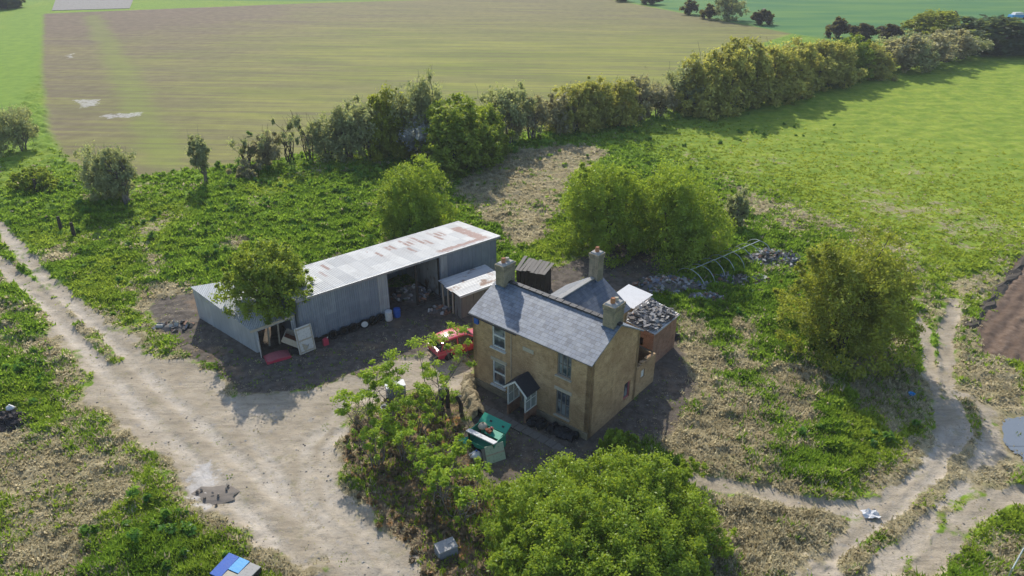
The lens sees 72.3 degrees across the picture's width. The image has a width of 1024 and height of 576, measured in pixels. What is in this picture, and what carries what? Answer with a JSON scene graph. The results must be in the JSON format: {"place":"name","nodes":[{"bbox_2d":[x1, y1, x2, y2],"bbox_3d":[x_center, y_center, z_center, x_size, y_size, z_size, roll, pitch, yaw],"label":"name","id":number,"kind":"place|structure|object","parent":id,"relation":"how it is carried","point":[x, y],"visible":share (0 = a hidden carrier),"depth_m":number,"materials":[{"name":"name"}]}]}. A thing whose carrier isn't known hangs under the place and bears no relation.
{"place":"outdoors","nodes":[
{"label":"outdoors","id":0,"kind":"place"},
{"bbox_2d":[52,0,132,10],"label":"concrete pad","id":1,"kind":"object","parent":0,"point":[59,5],"visible":0.89,"depth_m":229.37,"materials":[{"name":"concrete"}]},
{"bbox_2d":[41,0,789,176],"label":"crop field","id":2,"kind":"structure","parent":0,"point":[153,88],"depth_m":142.54,"materials":[{"name":"plant"}]},
{"bbox_2d":[460,373,484,418],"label":"dry bank","id":3,"kind":"structure","parent":0,"point":[471,397],"depth_m":40.88,"materials":[{"name":"soil"}]},
{"bbox_2d":[0,0,1023,575],"bbox_3d":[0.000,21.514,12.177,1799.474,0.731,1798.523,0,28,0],"label":"ground","id":4,"kind":"structure","parent":0,"point":[974,102],"depth_m":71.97,"materials":[{"name":"plant"}]},
{"bbox_2d":[0,408,28,431],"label":"junk pile","id":5,"kind":"object","parent":4,"relation":"on","point":[11,419],"visible":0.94,"depth_m":38.80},
{"bbox_2d":[0,102,39,157],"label":"bramble bush","id":6,"kind":"object","parent":4,"relation":"on","point":[13,127],"visible":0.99,"depth_m":82.77,"materials":[{"name":"plant"}]},
{"bbox_2d":[5,166,59,191],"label":"shrub","id":7,"kind":"object","parent":4,"relation":"on","point":[26,177],"visible":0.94,"depth_m":72.02,"materials":[{"name":"green plant"}]},
{"bbox_2d":[71,140,136,201],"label":"field tree","id":8,"kind":"object","parent":4,"relation":"on","point":[87,179],"visible":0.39,"depth_m":68.47,"materials":[{"name":"green plant"}]},
{"bbox_2d":[89,139,137,204],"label":"field tree","id":9,"kind":"object","parent":4,"relation":"on","point":[121,171],"visible":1,"depth_m":67.14,"materials":[{"name":"green plant"}]},
{"bbox_2d":[184,128,211,181],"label":"tree","id":10,"kind":"object","parent":4,"relation":"on","point":[199,158],"visible":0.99,"depth_m":71.92,"materials":[{"name":"green plant"}]},
{"bbox_2d":[210,553,262,575],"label":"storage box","id":11,"kind":"object","parent":4,"relation":"on","point":[229,564],"visible":1,"depth_m":29.67,"materials":[{"name":"plastic"}]},
{"bbox_2d":[226,156,265,179],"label":"shrub","id":12,"kind":"object","parent":4,"relation":"on","point":[248,172],"visible":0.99,"depth_m":75.69,"materials":[{"name":"green plant"}]},
{"bbox_2d":[225,133,267,168],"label":"hedge tree","id":13,"kind":"object","parent":4,"relation":"on","point":[241,151],"visible":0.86,"depth_m":76.57,"materials":[{"name":"green plant"}]},
{"bbox_2d":[247,131,282,165],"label":"hedge tree","id":14,"kind":"object","parent":4,"relation":"on","point":[271,151],"visible":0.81,"depth_m":78.10,"materials":[{"name":"green plant"}]},
{"bbox_2d":[262,116,294,161],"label":"hedge tree","id":15,"kind":"object","parent":4,"relation":"on","point":[289,126],"visible":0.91,"depth_m":79.80,"materials":[{"name":"green plant"}]},
{"bbox_2d":[288,113,318,160],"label":"hedge tree","id":16,"kind":"object","parent":4,"relation":"on","point":[296,122],"visible":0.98,"depth_m":79.62,"materials":[{"name":"green plant"}]},
{"bbox_2d":[304,111,346,162],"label":"hedge tree","id":17,"kind":"object","parent":4,"relation":"on","point":[323,138],"visible":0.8,"depth_m":80.41,"materials":[{"name":"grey plant"}]},
{"bbox_2d":[317,95,365,162],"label":"hedge tree","id":18,"kind":"object","parent":4,"relation":"on","point":[344,137],"visible":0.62,"depth_m":80.20,"materials":[{"name":"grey plant"}]},
{"bbox_2d":[330,366,390,440],"bbox_3d":[-7.943,6.471,37.117,3.022,4.362,2.937,0,28,0],"label":"sapling","id":19,"kind":"object","parent":4,"relation":"on","point":[362,393],"visible":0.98,"depth_m":36.43,"materials":[{"name":"green plant"}]},
{"bbox_2d":[337,94,386,156],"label":"hedge tree","id":20,"kind":"object","parent":4,"relation":"on","point":[360,120],"visible":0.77,"depth_m":79.04,"materials":[{"name":"green plant"}]},
{"bbox_2d":[345,412,402,468],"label":"sapling","id":21,"kind":"object","parent":4,"relation":"on","point":[373,432],"visible":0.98,"depth_m":35.23,"materials":[{"name":"green plant"}]},
{"bbox_2d":[362,81,419,162],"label":"hedge tree","id":22,"kind":"object","parent":4,"relation":"on","point":[387,136],"visible":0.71,"depth_m":79.77,"materials":[{"name":"green plant"}]},
{"bbox_2d":[362,348,429,424],"bbox_3d":[-6.508,5.979,37.995,2.727,4.426,4.645,-17,32,-28],"label":"sapling","id":23,"kind":"object","parent":4,"relation":"on","point":[394,385],"visible":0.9,"depth_m":37.74,"materials":[{"name":"green plant"}]},
{"bbox_2d":[386,72,430,152],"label":"hedge tree","id":24,"kind":"object","parent":4,"relation":"on","point":[397,100],"visible":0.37,"depth_m":79.14,"materials":[{"name":"green plant"}]},
{"bbox_2d":[378,397,442,462],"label":"sapling","id":25,"kind":"object","parent":4,"relation":"on","point":[399,435],"visible":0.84,"depth_m":35.79,"materials":[{"name":"green plant"}]},
{"bbox_2d":[363,150,461,239],"bbox_3d":[-8.723,-7.879,61.224,8.572,7.432,8.070,0,28,0],"label":"bushy tree","id":26,"kind":"object","parent":4,"relation":"on","point":[416,201],"visible":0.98,"depth_m":60.55,"materials":[{"name":"green plant"}]},
{"bbox_2d":[396,114,433,155],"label":"hedge tree","id":27,"kind":"object","parent":4,"relation":"on","point":[409,133],"visible":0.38,"depth_m":78.32,"materials":[{"name":"green plant"}]},
{"bbox_2d":[406,433,439,475],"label":"sapling","id":28,"kind":"object","parent":4,"relation":"on","point":[413,451],"visible":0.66,"depth_m":34.54,"materials":[{"name":"green plant"}]},
{"bbox_2d":[149,243,697,483],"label":"farmyard","id":29,"kind":"structure","parent":4,"relation":"on","point":[668,363],"depth_m":44.85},
{"bbox_2d":[152,318,194,332],"bbox_3d":[-23.401,2.557,48.343,2.794,0.613,1.526,6,28,11],"label":"junk pile","id":30,"kind":"object","parent":29,"relation":"on","point":[173,325],"visible":1,"depth_m":48.17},
{"bbox_2d":[191,280,295,357],"bbox_3d":[-17.735,1.477,47.590,8.666,3.003,3.672,22,35,35],"label":"lean to shed","id":31,"kind":"object","parent":29,"relation":"on","point":[245,332],"visible":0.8,"depth_m":46.57,"materials":[{"name":"metal"}]},
{"bbox_2d":[208,234,315,334],"bbox_3d":[-16.235,-0.099,46.425,7.017,7.487,7.305,0,28,0],"label":"bushy tree","id":32,"kind":"object","parent":29,"relation":"on","point":[265,267],"visible":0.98,"depth_m":44.73,"materials":[{"name":"green plant"}]},
{"bbox_2d":[263,350,291,364],"bbox_3d":[-15.072,4.388,45.014,1.535,0.230,1.000,-15,32,-27],"label":"loose bonnet","id":33,"kind":"object","parent":29,"relation":"on","point":[275,356],"visible":1,"depth_m":44.87,"materials":[{"name":"red paint"}]},
{"bbox_2d":[281,328,308,353],"bbox_3d":[-14.014,3.433,45.585,1.689,1.352,1.340,-2,28,-3],"label":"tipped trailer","id":34,"kind":"object","parent":29,"relation":"on","point":[289,338],"visible":0.66,"depth_m":45.19,"materials":[{"name":"grey wood"}]},
{"bbox_2d":[294,323,315,354],"bbox_3d":[-13.341,3.301,45.199,1.150,1.839,0.332,-23,36,-37],"label":"loose door","id":35,"kind":"structure","parent":29,"relation":"on","point":[303,334],"depth_m":45.15,"materials":[{"name":"white wood"}]},
{"bbox_2d":[277,221,499,342],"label":"tin barn","id":36,"kind":"structure","parent":29,"relation":"on","point":[349,288],"depth_m":49.76,"materials":[{"name":"grey metal"}]},
{"bbox_2d":[390,284,434,302],"bbox_3d":[-7.489,0.257,52.124,3.080,1.084,2.490,11,30,21],"label":"junk pile","id":37,"kind":"object","parent":29,"relation":"on","point":[405,293],"visible":0.93,"depth_m":51.74,"materials":[{"name":"grey"}]},
{"bbox_2d":[427,326,472,360],"bbox_3d":[-3.467,3.393,45.588,3.970,1.465,2.000,-18,33,-30],"label":"red car","id":38,"kind":"object","parent":29,"relation":"on","point":[454,339],"visible":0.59,"depth_m":44.68,"materials":[{"name":"paint"}]},
{"bbox_2d":[438,265,495,318],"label":"rickety shed","id":39,"kind":"structure","parent":29,"relation":"on","point":[465,287],"depth_m":49.71,"materials":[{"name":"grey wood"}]},
{"bbox_2d":[466,412,510,449],"bbox_3d":[-1.221,7.858,37.249,1.850,1.353,1.619,19,33,31],"label":"dumpster","id":40,"kind":"object","parent":29,"relation":"on","point":[479,438],"visible":0.64,"depth_m":37.15,"materials":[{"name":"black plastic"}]},
{"bbox_2d":[484,441,505,463],"bbox_3d":[-0.871,8.561,36.338,1.050,0.896,0.393,-13,30,-23],"label":"leaning board","id":41,"kind":"object","parent":29,"relation":"on","point":[496,454],"visible":0.93,"depth_m":36.32,"materials":[{"name":"green wood"}]},
{"bbox_2d":[515,256,553,292],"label":"ruined privy","id":42,"kind":"structure","parent":29,"relation":"on","point":[531,273],"depth_m":52.37,"materials":[{"name":"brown wood"}]},
{"bbox_2d":[467,246,643,440],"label":"cottage","id":43,"kind":"structure","parent":29,"relation":"on","point":[567,355],"depth_m":38.72,"materials":[{"name":"brick"}]},
{"bbox_2d":[489,324,505,353],"bbox_3d":[-0.765,2.824,39.689,1.140,1.613,0.285,21,34,35],"label":"window","id":44,"kind":"structure","parent":43,"relation":"in","point":[498,335],"depth_m":39.85,"materials":[{"name":"white paint"}]},
{"bbox_2d":[490,360,505,391],"bbox_3d":[-0.765,5.066,40.871,1.140,1.723,0.285,21,34,35],"label":"window","id":45,"kind":"structure","parent":43,"relation":"in","point":[498,368],"depth_m":41.02,"materials":[{"name":"white paint"}]},
{"bbox_2d":[553,390,569,421],"bbox_3d":[2.768,6.390,38.248,1.050,1.698,0.260,21,34,35],"label":"window","id":46,"kind":"structure","parent":43,"relation":"in","point":[562,399],"depth_m":38.37,"materials":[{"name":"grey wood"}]},
{"bbox_2d":[554,353,571,382],"bbox_3d":[2.768,4.161,37.072,1.050,1.499,0.260,21,34,35],"label":"window","id":47,"kind":"structure","parent":43,"relation":"in","point":[564,362],"depth_m":37.18,"materials":[{"name":"grey wood"}]},
{"bbox_2d":[634,344,655,397],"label":"roofless outhouse","id":48,"kind":"structure","parent":29,"relation":"on","point":[645,367],"depth_m":41.60,"materials":[{"name":"brick"}]},
{"bbox_2d":[626,297,679,362],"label":"brick outbuilding","id":49,"kind":"structure","parent":29,"relation":"on","point":[654,320],"depth_m":44.24,"materials":[{"name":"brick"}]},
{"bbox_2d":[343,392,504,575],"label":"leaf litter","id":50,"kind":"object","parent":4,"relation":"on","point":[428,509],"visible":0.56,"depth_m":34.04,"materials":[{"name":"plant"}]},
{"bbox_2d":[402,65,449,156],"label":"hedge tree","id":51,"kind":"object","parent":4,"relation":"on","point":[421,102],"visible":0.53,"depth_m":78.67,"materials":[{"name":"green plant"}]},
{"bbox_2d":[401,377,451,431],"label":"sapling","id":52,"kind":"object","parent":4,"relation":"on","point":[424,408],"visible":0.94,"depth_m":37.58,"materials":[{"name":"green plant"}]},
{"bbox_2d":[407,441,461,505],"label":"sapling","id":53,"kind":"object","parent":4,"relation":"on","point":[450,457],"visible":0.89,"depth_m":33.03,"materials":[{"name":"green plant"}]},
{"bbox_2d":[404,321,477,404],"bbox_3d":[-4.117,4.479,39.987,4.394,5.207,3.917,25,37,39],"label":"sapling","id":54,"kind":"object","parent":4,"relation":"on","point":[432,374],"visible":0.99,"depth_m":39.60,"materials":[{"name":"green plant"}]},
{"bbox_2d":[434,536,457,559],"bbox_3d":[-2.919,11.577,31.093,0.920,0.535,0.620,-14,31,-25],"label":"grey tank","id":55,"kind":"object","parent":4,"relation":"on","point":[447,547],"visible":1,"depth_m":30.91,"materials":[{"name":"plastic"}]},
{"bbox_2d":[415,431,483,482],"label":"sapling","id":56,"kind":"object","parent":4,"relation":"on","point":[462,451],"visible":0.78,"depth_m":34.40,"materials":[{"name":"green plant"}]},
{"bbox_2d":[414,92,504,180],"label":"hedge tree","id":57,"kind":"object","parent":4,"relation":"on","point":[460,136],"visible":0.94,"depth_m":75.20,"materials":[{"name":"green plant"}]},
{"bbox_2d":[427,461,492,522],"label":"sapling","id":58,"kind":"object","parent":4,"relation":"on","point":[460,498],"visible":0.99,"depth_m":32.01,"materials":[{"name":"green plant"}]},
{"bbox_2d":[472,101,514,159],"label":"hedge tree","id":59,"kind":"object","parent":4,"relation":"on","point":[494,117],"visible":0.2,"depth_m":80.67,"materials":[{"name":"green plant"}]},
{"bbox_2d":[1,53,993,569],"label":"undergrowth","id":60,"kind":"object","parent":4,"relation":"on","point":[189,527],"visible":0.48,"depth_m":57.75,"materials":[{"name":"plant"}]},
{"bbox_2d":[476,80,537,142],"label":"hedge tree","id":61,"kind":"object","parent":4,"relation":"on","point":[507,103],"visible":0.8,"depth_m":84.91,"materials":[{"name":"green plant"}]},
{"bbox_2d":[513,92,557,139],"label":"hedge tree","id":62,"kind":"object","parent":4,"relation":"on","point":[542,114],"visible":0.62,"depth_m":87.72,"materials":[{"name":"green plant"}]},
{"bbox_2d":[542,84,576,134],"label":"hedge tree","id":63,"kind":"object","parent":4,"relation":"on","point":[559,103],"visible":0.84,"depth_m":89.21,"materials":[{"name":"green plant"}]},
{"bbox_2d":[543,80,603,133],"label":"hedge tree","id":64,"kind":"object","parent":4,"relation":"on","point":[577,101],"visible":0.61,"depth_m":90.40,"materials":[{"name":"green plant"}]},
{"bbox_2d":[578,73,624,132],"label":"hedge tree","id":65,"kind":"object","parent":4,"relation":"on","point":[600,96],"visible":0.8,"depth_m":91.33,"materials":[{"name":"green plant"}]},
{"bbox_2d":[552,153,657,267],"bbox_3d":[7.969,-6.808,58.161,9.186,8.393,9.289,0,28,0],"label":"bushy tree","id":66,"kind":"object","parent":4,"relation":"on","point":[606,197],"visible":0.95,"depth_m":56.67,"materials":[{"name":"green plant"}]},
{"bbox_2d":[477,444,739,575],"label":"garden bush","id":67,"kind":"object","parent":4,"relation":"on","point":[594,554],"visible":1,"depth_m":29.49,"materials":[{"name":"green plant"}]},
{"bbox_2d":[598,427,640,457],"bbox_3d":[5.673,8.343,36.615,2.378,1.686,2.802,0,28,0],"label":"shrub","id":68,"kind":"object","parent":4,"relation":"on","point":[610,437],"visible":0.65,"depth_m":36.61,"materials":[{"name":"green plant"}]},
{"bbox_2d":[603,77,646,126],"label":"hedge tree","id":69,"kind":"object","parent":4,"relation":"on","point":[625,93],"visible":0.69,"depth_m":92.72,"materials":[{"name":"green plant"}]},
{"bbox_2d":[617,284,652,313],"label":"white roofed shed","id":70,"kind":"structure","parent":4,"relation":"on","point":[631,296],"depth_m":46.67,"materials":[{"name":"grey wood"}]},
{"bbox_2d":[623,66,665,121],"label":"hedge tree","id":71,"kind":"object","parent":4,"relation":"on","point":[647,96],"visible":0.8,"depth_m":95.62,"materials":[{"name":"green plant"}]},
{"bbox_2d":[650,82,680,116],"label":"hedge tree","id":72,"kind":"object","parent":4,"relation":"on","point":[668,102],"visible":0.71,"depth_m":97.15,"materials":[{"name":"green plant"}]},
{"bbox_2d":[632,273,709,294],"bbox_3d":[12.360,-0.458,53.562,6.298,1.031,3.448,0,28,0],"label":"rubbish heap","id":73,"kind":"object","parent":4,"relation":"on","point":[673,282],"visible":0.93,"depth_m":53.28,"materials":[{"name":"stone"}]},
{"bbox_2d":[621,157,740,273],"bbox_3d":[13.894,-6.263,57.253,9.300,8.294,9.763,-19,33,-32],"label":"bushy tree","id":74,"kind":"object","parent":4,"relation":"on","point":[669,198],"visible":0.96,"depth_m":55.81,"materials":[{"name":"green plant"}]},
{"bbox_2d":[656,50,711,110],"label":"hedge tree","id":75,"kind":"object","parent":4,"relation":"on","point":[676,81],"visible":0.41,"depth_m":97.97,"materials":[{"name":"green plant"}]},
{"bbox_2d":[668,48,734,121],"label":"hedge tree","id":76,"kind":"object","parent":4,"relation":"on","point":[705,106],"visible":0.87,"depth_m":97.30,"materials":[{"name":"green plant"}]},
{"bbox_2d":[677,239,769,285],"bbox_3d":[17.309,-2.235,56.533,8.898,1.292,2.858,-20,34,-33],"label":"tunnel frame","id":77,"kind":"object","parent":4,"relation":"on","point":[725,257],"visible":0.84,"depth_m":56.01,"materials":[{"name":"metal"}]},
{"bbox_2d":[689,42,766,116],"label":"hedge tree","id":78,"kind":"object","parent":4,"relation":"on","point":[735,61],"visible":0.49,"depth_m":99.00,"materials":[{"name":"green plant"}]},
{"bbox_2d":[713,0,750,20],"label":"bush","id":79,"kind":"object","parent":4,"relation":"on","point":[731,8],"visible":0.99,"depth_m":192.68,"materials":[{"name":"green plant"}]},
{"bbox_2d":[722,185,751,226],"bbox_3d":[20.281,-7.235,63.068,2.588,4.572,2.668,0,28,0],"label":"shrub","id":80,"kind":"object","parent":4,"relation":"on","point":[739,210],"visible":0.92,"depth_m":62.58,"materials":[{"name":"green plant"}]},
{"bbox_2d":[709,271,769,285],"bbox_3d":[17.750,-0.802,54.552,5.381,0.690,2.681,0,28,0],"label":"rubbish heap","id":81,"kind":"object","parent":4,"relation":"on","point":[737,278],"visible":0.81,"depth_m":54.25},
{"bbox_2d":[721,34,781,108],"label":"hedge tree","id":82,"kind":"object","parent":4,"relation":"on","point":[761,61],"visible":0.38,"depth_m":101.89,"materials":[{"name":"green plant"}]},
{"bbox_2d":[750,8,774,24],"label":"bush","id":83,"kind":"object","parent":4,"relation":"on","point":[763,15],"visible":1,"depth_m":185.40,"materials":[{"name":"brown plant"}]},
{"bbox_2d":[738,247,803,268],"bbox_3d":[21.261,-2.600,57.721,6.369,1.117,4.183,0,28,0],"label":"rubbish heap","id":84,"kind":"object","parent":4,"relation":"on","point":[766,255],"visible":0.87,"depth_m":57.23,"materials":[{"name":"stone"}]},
{"bbox_2d":[752,40,813,104],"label":"hedge tree","id":85,"kind":"object","parent":4,"relation":"on","point":[787,63],"visible":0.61,"depth_m":105.06,"materials":[{"name":"green plant"}]},
{"bbox_2d":[766,34,833,99],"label":"hedge tree","id":86,"kind":"object","parent":4,"relation":"on","point":[812,76],"visible":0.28,"depth_m":109.41,"materials":[{"name":"green plant"}]},
{"bbox_2d":[810,39,849,91],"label":"hedge tree","id":87,"kind":"object","parent":4,"relation":"on","point":[830,68],"visible":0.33,"depth_m":113.32,"materials":[{"name":"green plant"}]},
{"bbox_2d":[824,16,850,37],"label":"bush","id":88,"kind":"object","parent":4,"relation":"on","point":[839,26],"visible":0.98,"depth_m":164.24,"materials":[{"name":"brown plant"}]},
{"bbox_2d":[818,37,868,89],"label":"hedge tree","id":89,"kind":"object","parent":4,"relation":"on","point":[849,57],"visible":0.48,"depth_m":115.08,"materials":[{"name":"green plant"}]},
{"bbox_2d":[772,224,926,381],"bbox_3d":[21.087,0.462,43.899,8.635,8.835,9.997,0,28,0],"label":"open tree","id":90,"kind":"object","parent":4,"relation":"on","point":[841,280],"visible":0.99,"depth_m":42.83,"materials":[{"name":"green plant"}]},
{"bbox_2d":[838,33,877,81],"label":"hedge tree","id":91,"kind":"object","parent":4,"relation":"on","point":[866,54],"visible":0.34,"depth_m":119.48,"materials":[{"name":"green plant"}]},
{"bbox_2d":[848,23,879,41],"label":"bush","id":92,"kind":"object","parent":4,"relation":"on","point":[866,30],"visible":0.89,"depth_m":160.50,"materials":[{"name":"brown plant"}]},
{"bbox_2d":[861,41,898,81],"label":"hedge tree","id":93,"kind":"object","parent":4,"relation":"on","point":[885,63],"visible":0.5,"depth_m":121.26,"materials":[{"name":"green plant"}]},
{"bbox_2d":[876,23,905,38],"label":"bush","id":94,"kind":"object","parent":4,"relation":"on","point":[890,30],"visible":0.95,"depth_m":160.41,"materials":[{"name":"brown plant"}]},
{"bbox_2d":[879,25,930,72],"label":"hedge tree","id":95,"kind":"object","parent":4,"relation":"on","point":[897,48],"visible":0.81,"depth_m":124.86,"materials":[{"name":"green plant"}]},
{"bbox_2d":[875,28,941,71],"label":"hedge tree","id":96,"kind":"object","parent":4,"relation":"on","point":[924,61],"visible":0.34,"depth_m":127.22,"materials":[{"name":"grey plant"}]},
{"bbox_2d":[900,8,968,37],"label":"bush","id":97,"kind":"object","parent":4,"relation":"on","point":[930,21],"visible":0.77,"depth_m":165.53,"materials":[{"name":"green plant"}]},
{"bbox_2d":[920,32,962,66],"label":"hedge tree","id":98,"kind":"object","parent":4,"relation":"on","point":[948,49],"visible":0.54,"depth_m":130.05,"materials":[{"name":"green plant"}]},
{"bbox_2d":[935,28,988,61],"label":"hedge tree","id":99,"kind":"object","parent":4,"relation":"on","point":[968,45],"visible":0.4,"depth_m":135.10,"materials":[{"name":"green plant"}]},
{"bbox_2d":[952,35,1001,58],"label":"hedge tree","id":100,"kind":"object","parent":4,"relation":"on","point":[984,45],"visible":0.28,"depth_m":137.59,"materials":[{"name":"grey plant"}]},
{"bbox_2d":[940,14,1023,56],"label":"hedge tree","id":101,"kind":"object","parent":4,"relation":"on","point":[1009,31],"visible":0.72,"depth_m":141.81,"materials":[{"name":"green plant"}]},
{"bbox_2d":[963,256,1023,328],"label":"earth bank","id":102,"kind":"structure","parent":4,"relation":"on","point":[1002,288],"depth_m":52.91,"materials":[{"name":"soil"}]},
{"bbox_2d":[0,221,1023,575],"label":"dirt track","id":103,"kind":"structure","parent":0,"point":[336,529],"depth_m":37.15,"materials":[{"name":"soil"}]},
{"bbox_2d":[191,484,239,506],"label":"puddle","id":104,"kind":"object","parent":103,"relation":"on","point":[216,495],"visible":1,"depth_m":34.33,"materials":[{"name":"liquid"}]},
{"bbox_2d":[1,235,1002,575],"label":"stones","id":105,"kind":"object","parent":103,"relation":"on","point":[511,443],"visible":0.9,"depth_m":37.02,"materials":[{"name":"stone"}]},
{"bbox_2d":[1002,416,1023,461],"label":"puddle","id":106,"kind":"object","parent":103,"relation":"on","point":[1010,429],"visible":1,"depth_m":38.29,"materials":[{"name":"grey liquid"}]},
{"bbox_2d":[458,391,572,454],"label":"garden path","id":107,"kind":"structure","parent":0,"point":[535,435],"depth_m":38.50,"materials":[{"name":"concrete"}]},
{"bbox_2d":[972,255,1023,363],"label":"ploughed field","id":108,"kind":"structure","parent":0,"point":[1001,330],"depth_m":48.58,"materials":[{"name":"soil"}]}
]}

